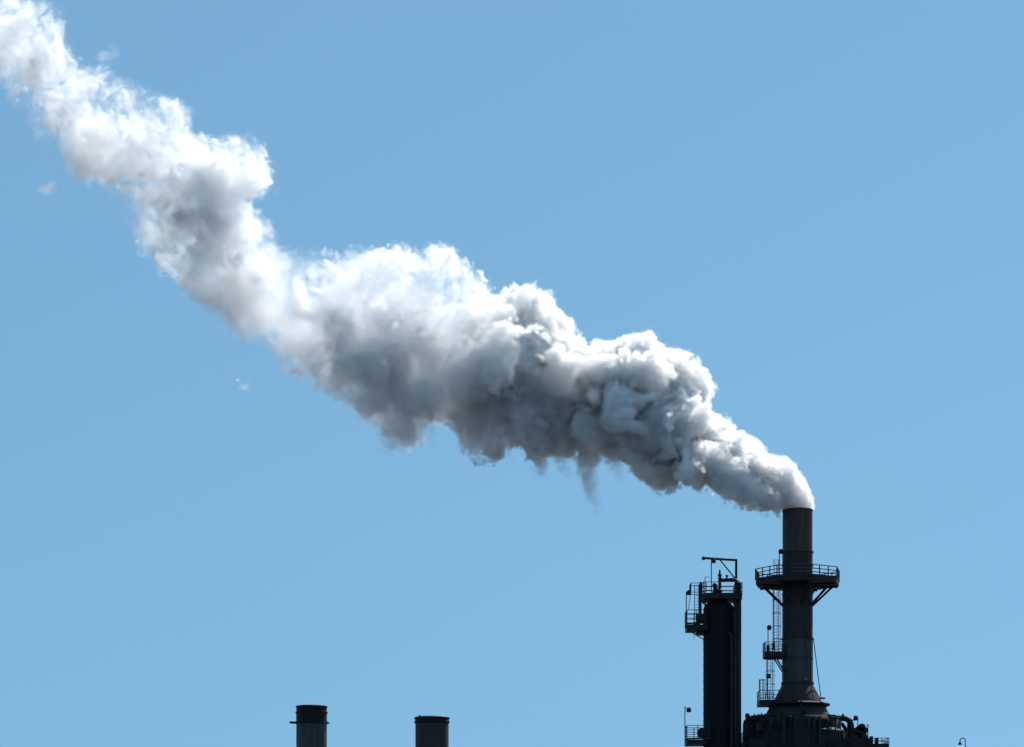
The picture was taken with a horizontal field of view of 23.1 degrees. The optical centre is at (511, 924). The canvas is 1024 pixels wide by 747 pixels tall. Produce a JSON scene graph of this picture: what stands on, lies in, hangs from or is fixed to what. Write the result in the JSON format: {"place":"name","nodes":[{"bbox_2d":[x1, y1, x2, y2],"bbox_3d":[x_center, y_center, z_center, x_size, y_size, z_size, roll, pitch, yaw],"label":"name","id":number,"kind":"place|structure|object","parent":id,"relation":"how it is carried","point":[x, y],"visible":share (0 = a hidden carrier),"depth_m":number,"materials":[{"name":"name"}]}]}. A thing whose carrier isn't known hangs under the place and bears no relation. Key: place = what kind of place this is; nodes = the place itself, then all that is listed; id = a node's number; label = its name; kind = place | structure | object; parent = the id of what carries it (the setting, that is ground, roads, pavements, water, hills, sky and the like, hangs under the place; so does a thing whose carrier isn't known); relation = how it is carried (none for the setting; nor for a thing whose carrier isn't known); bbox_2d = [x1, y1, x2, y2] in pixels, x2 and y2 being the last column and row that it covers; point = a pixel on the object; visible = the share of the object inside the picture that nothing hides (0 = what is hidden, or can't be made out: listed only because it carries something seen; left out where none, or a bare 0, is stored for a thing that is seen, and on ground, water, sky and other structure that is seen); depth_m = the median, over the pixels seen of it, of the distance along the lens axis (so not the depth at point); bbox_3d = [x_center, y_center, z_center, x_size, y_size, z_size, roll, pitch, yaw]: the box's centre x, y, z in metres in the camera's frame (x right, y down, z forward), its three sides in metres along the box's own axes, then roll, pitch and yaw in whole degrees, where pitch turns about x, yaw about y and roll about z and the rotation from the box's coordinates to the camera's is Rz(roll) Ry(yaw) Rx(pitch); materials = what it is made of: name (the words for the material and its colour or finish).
{"place":"outdoors","nodes":[
{"label":"outdoors","id":0,"kind":"place"},
{"bbox_2d":[0,0,1023,746],"label":"sky","id":1,"kind":"structure","parent":0,"point":[383,365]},
{"label":"ground","id":2,"kind":"structure","parent":0,"visible":0},
{"bbox_2d":[289,705,329,746],"bbox_3d":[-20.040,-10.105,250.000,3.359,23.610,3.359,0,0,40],"label":"chimney","id":3,"kind":"object","parent":2,"relation":"on","point":[311,722],"visible":1,"depth_m":248.68,"materials":[{"name":"black metal"}]},
{"bbox_2d":[414,715,449,746],"bbox_3d":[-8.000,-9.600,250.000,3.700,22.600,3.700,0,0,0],"label":"chimney","id":4,"kind":"object","parent":2,"relation":"on","point":[431,731],"visible":1,"depth_m":248.54,"materials":[{"name":"black metal"}]},
{"bbox_2d":[684,556,742,746],"bbox_3d":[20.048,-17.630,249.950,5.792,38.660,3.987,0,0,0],"label":"process column","id":5,"kind":"structure","parent":2,"relation":"on","point":[719,620],"depth_m":248.62,"materials":[{"name":"metal"}]},
{"bbox_2d":[740,712,888,746],"bbox_3d":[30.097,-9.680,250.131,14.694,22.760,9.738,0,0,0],"label":"furnace","id":6,"kind":"object","parent":2,"relation":"on","point":[783,730],"visible":1,"depth_m":246.00,"materials":[{"name":"paint"}]},
{"bbox_2d":[755,507,839,714],"bbox_3d":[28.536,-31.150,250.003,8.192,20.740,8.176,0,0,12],"label":"smokestack","id":7,"kind":"object","parent":6,"relation":"on","point":[797,582],"visible":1,"depth_m":248.59,"materials":[{"name":"metal"}]}
]}

